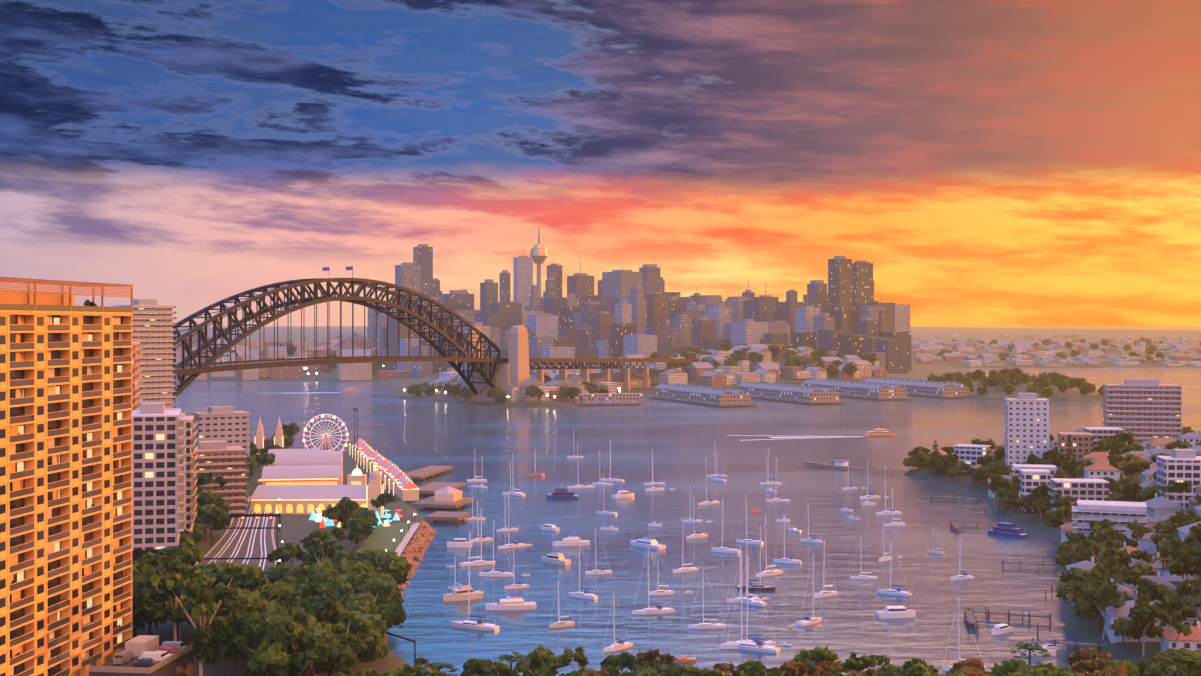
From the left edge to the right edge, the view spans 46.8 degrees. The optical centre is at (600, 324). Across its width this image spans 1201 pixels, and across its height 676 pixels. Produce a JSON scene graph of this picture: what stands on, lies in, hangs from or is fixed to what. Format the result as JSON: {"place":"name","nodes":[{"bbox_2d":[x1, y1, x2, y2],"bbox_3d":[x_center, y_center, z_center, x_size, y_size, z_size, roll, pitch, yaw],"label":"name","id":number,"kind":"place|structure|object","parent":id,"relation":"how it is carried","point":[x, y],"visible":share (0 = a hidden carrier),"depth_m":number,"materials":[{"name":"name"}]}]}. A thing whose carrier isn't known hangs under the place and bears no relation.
{"place":"outdoors","nodes":[
{"label":"outdoors","id":0,"kind":"place"},
{"bbox_2d":[0,0,1200,326],"label":"sky","id":1,"kind":"structure","parent":0,"point":[993,163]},
{"bbox_2d":[132,446,1200,675],"bbox_3d":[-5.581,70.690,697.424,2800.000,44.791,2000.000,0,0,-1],"label":"shore terrain","id":2,"kind":"structure","parent":0,"point":[296,529],"depth_m":547.06,"materials":[{"name":"green plant"}]},
{"bbox_2d":[0,277,133,675],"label":"apartment tower","id":3,"kind":"structure","parent":2,"relation":"on","point":[50,493],"depth_m":247.00,"materials":[{"name":"brown concrete"}]},
{"bbox_2d":[132,342,142,409],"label":"apartment building","id":4,"kind":"structure","parent":2,"relation":"on","point":[136,371],"depth_m":566.74,"materials":[{"name":"beige"}]},
{"bbox_2d":[89,635,193,675],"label":"deck","id":5,"kind":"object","parent":2,"relation":"on","point":[180,663],"visible":0.69,"depth_m":258.45,"materials":[{"name":"grey concrete"}]},
{"bbox_2d":[113,650,133,664],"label":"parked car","id":6,"kind":"object","parent":5,"relation":"on","point":[123,657],"visible":1,"depth_m":255.15,"materials":[{"name":"grey paint"}]},
{"bbox_2d":[133,658,159,666],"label":"parked car","id":7,"kind":"object","parent":5,"relation":"on","point":[149,662],"visible":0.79,"depth_m":252.54,"materials":[{"name":"grey paint"}]},
{"bbox_2d":[139,651,167,660],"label":"parked car","id":8,"kind":"object","parent":5,"relation":"on","point":[157,656],"visible":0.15,"depth_m":255.31,"materials":[{"name":"white paint"}]},
{"bbox_2d":[154,647,178,653],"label":"parked car","id":9,"kind":"object","parent":5,"relation":"on","point":[170,650],"visible":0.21,"depth_m":261.08,"materials":[{"name":"red paint"}]},
{"bbox_2d":[159,641,186,650],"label":"parked car","id":10,"kind":"object","parent":5,"relation":"on","point":[177,645],"visible":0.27,"depth_m":263.67,"materials":[{"name":"grey paint"}]},
{"bbox_2d":[112,299,175,407],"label":"high-rise building","id":11,"kind":"structure","parent":2,"relation":"on","point":[152,328],"depth_m":753.26,"materials":[{"name":"grey concrete"}]},
{"bbox_2d":[132,402,185,549],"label":"white stepped block","id":12,"kind":"structure","parent":2,"relation":"on","point":[158,494],"depth_m":451.80,"materials":[{"name":"grey concrete"}]},
{"bbox_2d":[165,408,196,532],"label":"balconies","id":13,"kind":"structure","parent":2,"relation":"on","point":[190,467],"depth_m":504.37,"materials":[{"name":"beige concrete"}]},
{"bbox_2d":[191,406,250,455],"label":"apartment building","id":14,"kind":"structure","parent":2,"relation":"on","point":[229,425],"depth_m":773.60,"materials":[{"name":"grey concrete"}]},
{"bbox_2d":[194,440,248,518],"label":"apartment building","id":15,"kind":"structure","parent":2,"relation":"on","point":[218,458],"depth_m":613.77,"materials":[{"name":"concrete"}]},
{"bbox_2d":[173,497,415,665],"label":"railway tracks","id":16,"kind":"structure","parent":2,"relation":"on","point":[248,539],"depth_m":536.69,"materials":[{"name":"grey metal"}]},
{"bbox_2d":[250,408,473,527],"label":"amusement park","id":17,"kind":"structure","parent":2,"relation":"on","point":[303,481],"depth_m":708.03,"materials":[{"name":"beige"}]},
{"bbox_2d":[356,521,435,595],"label":"lawn path rocks","id":18,"kind":"object","parent":2,"relation":"on","point":[381,536],"visible":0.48,"depth_m":555.47,"materials":[{"name":"green plant"}]},
{"bbox_2d":[11,300,1200,675],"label":"tree foliage","id":19,"kind":"object","parent":2,"relation":"on","point":[335,590],"visible":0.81,"depth_m":307.85,"materials":[{"name":"green plant"}]},
{"bbox_2d":[132,345,1200,675],"bbox_3d":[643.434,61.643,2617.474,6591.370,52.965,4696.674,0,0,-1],"label":"trees","id":20,"kind":"object","parent":2,"relation":"on","point":[178,635],"visible":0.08,"depth_m":354.52,"materials":[{"name":"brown plant"}]},
{"bbox_2d":[250,423,1200,639],"bbox_3d":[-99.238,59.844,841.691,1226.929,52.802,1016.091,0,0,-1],"label":"trees","id":21,"kind":"object","parent":2,"relation":"on","point":[1104,541],"visible":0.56,"depth_m":480.91,"materials":[{"name":"green plant"}]},
{"bbox_2d":[581,646,1170,675],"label":"foreground trees","id":22,"kind":"object","parent":2,"relation":"on","point":[1089,661],"visible":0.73,"depth_m":311.53,"materials":[{"name":"green plant"}]},
{"bbox_2d":[954,444,990,472],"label":"building","id":23,"kind":"structure","parent":2,"relation":"on","point":[970,454],"depth_m":793.58,"materials":[{"name":"grey concrete"}]},
{"bbox_2d":[1004,393,1049,465],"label":"apartment tower","id":24,"kind":"structure","parent":2,"relation":"on","point":[1026,424],"depth_m":765.86,"materials":[{"name":"beige concrete"}]},
{"bbox_2d":[1010,464,1056,481],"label":"building","id":25,"kind":"structure","parent":2,"relation":"on","point":[1015,468],"depth_m":689.25,"materials":[{"name":"grey concrete"}]},
{"bbox_2d":[1019,469,1050,511],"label":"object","id":26,"kind":"structure","parent":2,"relation":"on","point":[1030,480],"depth_m":638.17,"materials":[{"name":"grey concrete"}]},
{"bbox_2d":[929,429,1200,656],"bbox_3d":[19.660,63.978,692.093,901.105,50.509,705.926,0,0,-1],"label":"houses","id":27,"kind":"structure","parent":2,"relation":"on","point":[1160,508],"depth_m":528.67,"materials":[{"name":"beige"}]},
{"bbox_2d":[1058,432,1093,460],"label":"brick block","id":28,"kind":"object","parent":2,"relation":"on","point":[1082,443],"visible":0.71,"depth_m":739.43,"materials":[{"name":"beige"}]},
{"bbox_2d":[1048,478,1108,522],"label":"apartment building","id":29,"kind":"structure","parent":2,"relation":"on","point":[1088,489],"depth_m":605.35,"materials":[{"name":"grey concrete"}]},
{"bbox_2d":[1083,427,1123,451],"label":"building","id":30,"kind":"structure","parent":2,"relation":"on","point":[1099,433],"depth_m":750.01,"materials":[{"name":"grey concrete"}]},
{"bbox_2d":[1072,500,1146,540],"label":"building","id":31,"kind":"structure","parent":2,"relation":"on","point":[1119,514],"depth_m":518.79,"materials":[{"name":"grey concrete"}]},
{"bbox_2d":[1103,379,1181,444],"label":"apartment building","id":32,"kind":"structure","parent":2,"relation":"on","point":[1142,410],"depth_m":787.93,"materials":[{"name":"beige concrete"}]},
{"bbox_2d":[1156,449,1200,507],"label":"white block","id":33,"kind":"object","parent":2,"relation":"on","point":[1180,465],"visible":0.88,"depth_m":562.60,"materials":[{"name":"grey concrete"}]},
{"bbox_2d":[172,327,1200,675],"bbox_3d":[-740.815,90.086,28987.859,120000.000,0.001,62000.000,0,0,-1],"label":"harbour water","id":34,"kind":"structure","parent":0,"point":[490,443],"depth_m":634.98,"materials":[{"name":"blue liquid"}]},
{"bbox_2d":[447,538,471,546],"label":"moored boat","id":35,"kind":"object","parent":34,"relation":"on","point":[459,542],"visible":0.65,"depth_m":561.35,"materials":[{"name":"white"}]},
{"bbox_2d":[443,581,482,600],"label":"moored boat","id":36,"kind":"object","parent":34,"relation":"on","point":[460,593],"visible":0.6,"depth_m":453.74,"materials":[{"name":"beige"}]},
{"bbox_2d":[450,532,499,630],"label":"moored boat","id":37,"kind":"object","parent":34,"relation":"on","point":[479,624],"visible":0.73,"depth_m":411.59,"materials":[{"name":"white plastic"}]},
{"bbox_2d":[459,509,494,566],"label":"moored boat","id":38,"kind":"object","parent":34,"relation":"on","point":[478,563],"visible":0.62,"depth_m":519.61,"materials":[{"name":"white plastic"}]},
{"bbox_2d":[470,500,492,541],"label":"moored boat","id":39,"kind":"object","parent":34,"relation":"on","point":[484,538],"visible":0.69,"depth_m":576.45,"materials":[{"name":"white"}]},
{"bbox_2d":[479,522,513,576],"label":"moored boat","id":40,"kind":"object","parent":34,"relation":"on","point":[493,573],"visible":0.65,"depth_m":496.87,"materials":[{"name":"white plastic"}]},
{"bbox_2d":[485,590,536,609],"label":"moored boat","id":41,"kind":"object","parent":34,"relation":"on","point":[513,601],"visible":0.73,"depth_m":438.24,"materials":[{"name":"white plastic"}]},
{"bbox_2d":[498,494,526,548],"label":"moored boat","id":42,"kind":"object","parent":34,"relation":"on","point":[514,545],"visible":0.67,"depth_m":560.28,"materials":[{"name":"white plastic"}]},
{"bbox_2d":[505,553,528,588],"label":"moored boat","id":43,"kind":"object","parent":34,"relation":"on","point":[517,586],"visible":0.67,"depth_m":474.44,"materials":[{"name":"white"}]},
{"bbox_2d":[541,524,559,531],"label":"moored boat","id":44,"kind":"object","parent":34,"relation":"on","point":[549,527],"visible":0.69,"depth_m":606.66,"materials":[{"name":"white"}]},
{"bbox_2d":[461,325,648,401],"bbox_3d":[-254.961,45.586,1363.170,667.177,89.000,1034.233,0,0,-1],"label":"bridge pylons","id":45,"kind":"object","parent":34,"relation":"on","point":[514,371],"visible":0.15,"depth_m":1577.17,"materials":[{"name":"beige stone"}]},
{"bbox_2d":[172,278,698,400],"bbox_3d":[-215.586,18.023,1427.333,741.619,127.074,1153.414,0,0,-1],"label":"arch bridge","id":46,"kind":"structure","parent":45,"relation":"on","point":[302,302],"depth_m":1355.02,"materials":[{"name":"black metal"}]},
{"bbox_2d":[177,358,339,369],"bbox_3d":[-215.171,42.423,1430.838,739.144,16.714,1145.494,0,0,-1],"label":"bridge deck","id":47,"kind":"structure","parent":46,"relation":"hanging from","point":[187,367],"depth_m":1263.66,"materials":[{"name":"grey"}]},
{"bbox_2d":[541,550,570,564],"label":"moored boat","id":48,"kind":"object","parent":34,"relation":"on","point":[557,557],"visible":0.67,"depth_m":522.65,"materials":[{"name":"beige plastic"}]},
{"bbox_2d":[546,488,577,498],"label":"moored boat","id":49,"kind":"object","parent":34,"relation":"on","point":[561,493],"visible":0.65,"depth_m":717.39,"materials":[{"name":"blue"}]},
{"bbox_2d":[549,580,574,627],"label":"moored boat","id":50,"kind":"object","parent":34,"relation":"on","point":[559,623],"visible":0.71,"depth_m":413.60,"materials":[{"name":"beige plastic"}]},
{"bbox_2d":[553,534,589,545],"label":"moored boat","id":51,"kind":"object","parent":34,"relation":"on","point":[570,540],"visible":0.83,"depth_m":565.16,"materials":[{"name":"white plastic"}]},
{"bbox_2d":[567,443,594,487],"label":"moored boat","id":52,"kind":"object","parent":34,"relation":"on","point":[584,486],"visible":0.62,"depth_m":764.64,"materials":[{"name":"white"}]},
{"bbox_2d":[568,542,597,599],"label":"moored boat","id":53,"kind":"object","parent":34,"relation":"on","point":[584,594],"visible":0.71,"depth_m":457.83,"materials":[{"name":"white plastic"}]},
{"bbox_2d":[585,529,611,574],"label":"moored boat","id":54,"kind":"object","parent":34,"relation":"on","point":[594,572],"visible":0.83,"depth_m":501.37,"materials":[{"name":"white"}]},
{"bbox_2d":[596,474,617,514],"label":"moored boat","id":55,"kind":"object","parent":34,"relation":"on","point":[608,512],"visible":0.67,"depth_m":659.07,"materials":[{"name":"white"}]},
{"bbox_2d":[601,441,623,481],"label":"moored boat","id":56,"kind":"object","parent":34,"relation":"on","point":[615,479],"visible":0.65,"depth_m":798.80,"materials":[{"name":"white"}]},
{"bbox_2d":[603,591,632,651],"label":"moored boat","id":57,"kind":"object","parent":34,"relation":"on","point":[621,644],"visible":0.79,"depth_m":384.39,"materials":[{"name":"white"}]},
{"bbox_2d":[612,488,633,498],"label":"moored boat","id":58,"kind":"object","parent":34,"relation":"on","point":[623,494],"visible":0.79,"depth_m":721.64,"materials":[{"name":"white"}]},
{"bbox_2d":[630,536,665,549],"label":"moored boat","id":59,"kind":"object","parent":34,"relation":"on","point":[647,542],"visible":0.81,"depth_m":560.21,"materials":[{"name":"white plastic"}]},
{"bbox_2d":[632,549,674,613],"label":"moored boat","id":60,"kind":"object","parent":34,"relation":"on","point":[658,609],"visible":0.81,"depth_m":433.02,"materials":[{"name":"white plastic"}]},
{"bbox_2d":[649,547,674,594],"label":"moored boat","id":61,"kind":"object","parent":34,"relation":"on","point":[661,592],"visible":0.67,"depth_m":462.97,"materials":[{"name":"white"}]},
{"bbox_2d":[673,531,698,572],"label":"moored boat","id":62,"kind":"object","parent":34,"relation":"on","point":[685,569],"visible":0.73,"depth_m":505.71,"materials":[{"name":"white"}]},
{"bbox_2d":[676,653,695,661],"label":"moored boat","id":63,"kind":"object","parent":34,"relation":"on","point":[685,659],"visible":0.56,"depth_m":370.88,"materials":[{"name":"white"}]},
{"bbox_2d":[682,485,702,521],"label":"moored boat","id":64,"kind":"object","parent":34,"relation":"on","point":[690,520],"visible":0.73,"depth_m":633.24,"materials":[{"name":"white"}]},
{"bbox_2d":[686,496,707,538],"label":"moored boat","id":65,"kind":"object","parent":34,"relation":"on","point":[699,534],"visible":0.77,"depth_m":586.15,"materials":[{"name":"white"}]},
{"bbox_2d":[688,583,726,628],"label":"moored boat","id":66,"kind":"object","parent":34,"relation":"on","point":[703,625],"visible":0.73,"depth_m":411.64,"materials":[{"name":"white plastic"}]},
{"bbox_2d":[698,462,719,504],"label":"moored boat","id":67,"kind":"object","parent":34,"relation":"on","point":[710,501],"visible":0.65,"depth_m":695.92,"materials":[{"name":"white"}]},
{"bbox_2d":[711,499,739,552],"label":"moored boat","id":68,"kind":"object","parent":34,"relation":"on","point":[725,549],"visible":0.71,"depth_m":549.35,"materials":[{"name":"white plastic"}]},
{"bbox_2d":[726,544,761,602],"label":"moored boat","id":69,"kind":"object","parent":34,"relation":"on","point":[733,600],"visible":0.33,"depth_m":451.18,"materials":[{"name":"white plastic"}]},
{"bbox_2d":[720,551,775,648],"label":"moored boat","id":70,"kind":"object","parent":34,"relation":"on","point":[736,646],"visible":0.54,"depth_m":387.35,"materials":[{"name":"white plastic"}]},
{"bbox_2d":[736,498,763,544],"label":"moored boat","id":71,"kind":"object","parent":34,"relation":"on","point":[753,540],"visible":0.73,"depth_m":571.83,"materials":[{"name":"white"}]},
{"bbox_2d":[735,540,766,606],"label":"moored boat","id":72,"kind":"object","parent":34,"relation":"on","point":[755,602],"visible":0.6,"depth_m":447.34,"materials":[{"name":"white plastic"}]},
{"bbox_2d":[726,555,780,653],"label":"moored boat","id":73,"kind":"object","parent":34,"relation":"on","point":[759,646],"visible":0.67,"depth_m":384.13,"materials":[{"name":"white plastic"}]},
{"bbox_2d":[737,524,774,590],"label":"moored boat","id":74,"kind":"object","parent":34,"relation":"on","point":[753,587],"visible":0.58,"depth_m":470.76,"materials":[{"name":"grey plastic"}]},
{"bbox_2d":[756,515,782,576],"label":"moored boat","id":75,"kind":"object","parent":34,"relation":"on","point":[769,573],"visible":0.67,"depth_m":498.00,"materials":[{"name":"white plastic"}]},
{"bbox_2d":[760,447,781,484],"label":"harbour boat","id":76,"kind":"object","parent":34,"relation":"on","point":[773,483],"visible":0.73,"depth_m":782.58,"materials":[{"name":"white"}]},
{"bbox_2d":[766,458,790,501],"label":"moored boat","id":77,"kind":"object","parent":34,"relation":"on","point":[781,499],"visible":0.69,"depth_m":705.55,"materials":[{"name":"white"}]},
{"bbox_2d":[773,518,801,563],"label":"moored boat","id":78,"kind":"object","parent":34,"relation":"on","point":[786,560],"visible":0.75,"depth_m":524.62,"materials":[{"name":"white"}]},
{"bbox_2d":[727,435,863,440],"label":"boat wake","id":79,"kind":"object","parent":34,"relation":"on","point":[794,437],"visible":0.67,"depth_m":1116.69,"materials":[{"name":"white liquid"}]},
{"bbox_2d":[796,553,821,626],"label":"moored boat","id":80,"kind":"object","parent":34,"relation":"on","point":[807,621],"visible":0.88,"depth_m":417.90,"materials":[{"name":"white plastic"}]},
{"bbox_2d":[800,504,822,542],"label":"moored boat","id":81,"kind":"object","parent":34,"relation":"on","point":[811,540],"visible":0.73,"depth_m":574.46,"materials":[{"name":"white"}]},
{"bbox_2d":[814,540,838,597],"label":"moored boat","id":82,"kind":"object","parent":34,"relation":"on","point":[823,593],"visible":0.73,"depth_m":459.95,"materials":[{"name":"white plastic"}]},
{"bbox_2d":[850,542,877,578],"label":"moored boat","id":83,"kind":"object","parent":34,"relation":"on","point":[861,576],"visible":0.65,"depth_m":491.11,"materials":[{"name":"white"}]},
{"bbox_2d":[860,462,880,498],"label":"moored boat","id":84,"kind":"object","parent":34,"relation":"on","point":[872,496],"visible":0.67,"depth_m":718.12,"materials":[{"name":"white"}]},
{"bbox_2d":[862,429,894,436],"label":"harbour boat","id":85,"kind":"object","parent":34,"relation":"on","point":[879,433],"visible":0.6,"depth_m":1115.96,"materials":[{"name":"white"}]},
{"bbox_2d":[879,521,892,561],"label":"moored boat","id":86,"kind":"object","parent":34,"relation":"on","point":[884,558],"visible":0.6,"depth_m":529.51,"materials":[{"name":"white"}]},
{"bbox_2d":[876,475,901,514],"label":"moored boat","id":87,"kind":"object","parent":34,"relation":"on","point":[885,512],"visible":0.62,"depth_m":658.29,"materials":[{"name":"white"}]},
{"bbox_2d":[877,548,911,596],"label":"moored boat","id":88,"kind":"object","parent":34,"relation":"on","point":[897,592],"visible":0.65,"depth_m":462.80,"materials":[{"name":"white plastic"}]},
{"bbox_2d":[885,487,905,525],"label":"moored boat","id":89,"kind":"object","parent":34,"relation":"on","point":[892,523],"visible":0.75,"depth_m":620.91,"materials":[{"name":"white"}]},
{"bbox_2d":[876,606,915,618],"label":"moored boat","id":90,"kind":"object","parent":34,"relation":"on","point":[889,612],"visible":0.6,"depth_m":425.85,"materials":[{"name":"white plastic"}]},
{"bbox_2d":[804,460,1107,650],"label":"jetties","id":91,"kind":"object","parent":34,"relation":"on","point":[969,615],"visible":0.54,"depth_m":509.79,"materials":[{"name":"brown wood"}]},
{"bbox_2d":[950,538,974,579],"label":"moored boat","id":92,"kind":"object","parent":34,"relation":"on","point":[965,576],"visible":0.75,"depth_m":490.60,"materials":[{"name":"white"}]},
{"bbox_2d":[942,597,985,671],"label":"moored boat","id":93,"kind":"object","parent":34,"relation":"on","point":[947,668],"visible":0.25,"depth_m":361.60,"materials":[{"name":"white"}]},
{"bbox_2d":[992,623,1013,634],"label":"moored boat","id":94,"kind":"object","parent":34,"relation":"on","point":[999,629],"visible":0.81,"depth_m":404.35,"materials":[{"name":"white plastic"}]},
{"bbox_2d":[988,517,1027,537],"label":"ferry","id":95,"kind":"object","parent":34,"relation":"on","point":[1006,529],"visible":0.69,"depth_m":590.07,"materials":[{"name":"blue metal"}]},
{"bbox_2d":[1020,641,1055,655],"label":"moored boat","id":96,"kind":"object","parent":34,"relation":"on","point":[1052,652],"visible":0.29,"depth_m":377.58,"materials":[{"name":"beige"}]},
{"bbox_2d":[1042,639,1066,649],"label":"moored boat","id":97,"kind":"object","parent":34,"relation":"on","point":[1053,647],"visible":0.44,"depth_m":384.48,"materials":[{"name":"white"}]},
{"bbox_2d":[172,351,1200,406],"bbox_3d":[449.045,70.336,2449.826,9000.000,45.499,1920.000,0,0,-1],"label":"shore terrain","id":98,"kind":"structure","parent":0,"point":[917,372],"depth_m":2043.21,"materials":[{"name":"green plant"}]},
{"bbox_2d":[172,331,407,380],"bbox_3d":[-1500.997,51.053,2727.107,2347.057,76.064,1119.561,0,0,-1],"label":"shore buildings","id":99,"kind":"structure","parent":98,"relation":"on","point":[351,371],"depth_m":2359.10,"materials":[{"name":"concrete"}]},
{"bbox_2d":[277,365,620,563],"bbox_3d":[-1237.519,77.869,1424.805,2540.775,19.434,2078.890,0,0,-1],"label":"street lamps","id":100,"kind":"object","parent":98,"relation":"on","point":[414,513],"visible":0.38,"depth_m":593.45,"materials":[{"name":"black metal"}]},
{"bbox_2d":[367,230,910,376],"bbox_3d":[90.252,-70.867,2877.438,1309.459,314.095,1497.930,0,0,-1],"label":"city skyline","id":101,"kind":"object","parent":98,"relation":"on","point":[622,313],"visible":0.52,"depth_m":2578.99,"materials":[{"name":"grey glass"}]},
{"bbox_2d":[428,344,886,401],"bbox_3d":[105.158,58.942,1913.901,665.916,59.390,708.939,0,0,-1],"label":"waterfront buildings","id":102,"kind":"structure","parent":98,"relation":"on","point":[765,370],"depth_m":1927.24,"materials":[{"name":"concrete"}]},
{"bbox_2d":[186,337,1200,403],"bbox_3d":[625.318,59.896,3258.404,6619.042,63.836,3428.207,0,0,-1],"label":"trees","id":103,"kind":"object","parent":98,"relation":"on","point":[1008,380],"visible":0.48,"depth_m":1924.93,"materials":[{"name":"green plant"}]},
{"bbox_2d":[172,326,1200,353],"bbox_3d":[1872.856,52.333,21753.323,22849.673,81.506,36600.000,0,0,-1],"label":"terrain","id":104,"kind":"structure","parent":0,"point":[1014,334],"depth_m":8669.24,"materials":[{"name":"green plant"}]},
{"bbox_2d":[911,334,1200,366],"bbox_3d":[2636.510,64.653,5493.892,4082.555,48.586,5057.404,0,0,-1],"label":"distant houses","id":105,"kind":"structure","parent":104,"relation":"on","point":[1176,354],"depth_m":3360.16,"materials":[{"name":"stone"}]},
{"bbox_2d":[564,378,969,406],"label":"wharf buildings","id":106,"kind":"structure","parent":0,"point":[820,391],"depth_m":1649.52,"materials":[{"name":"grey"}]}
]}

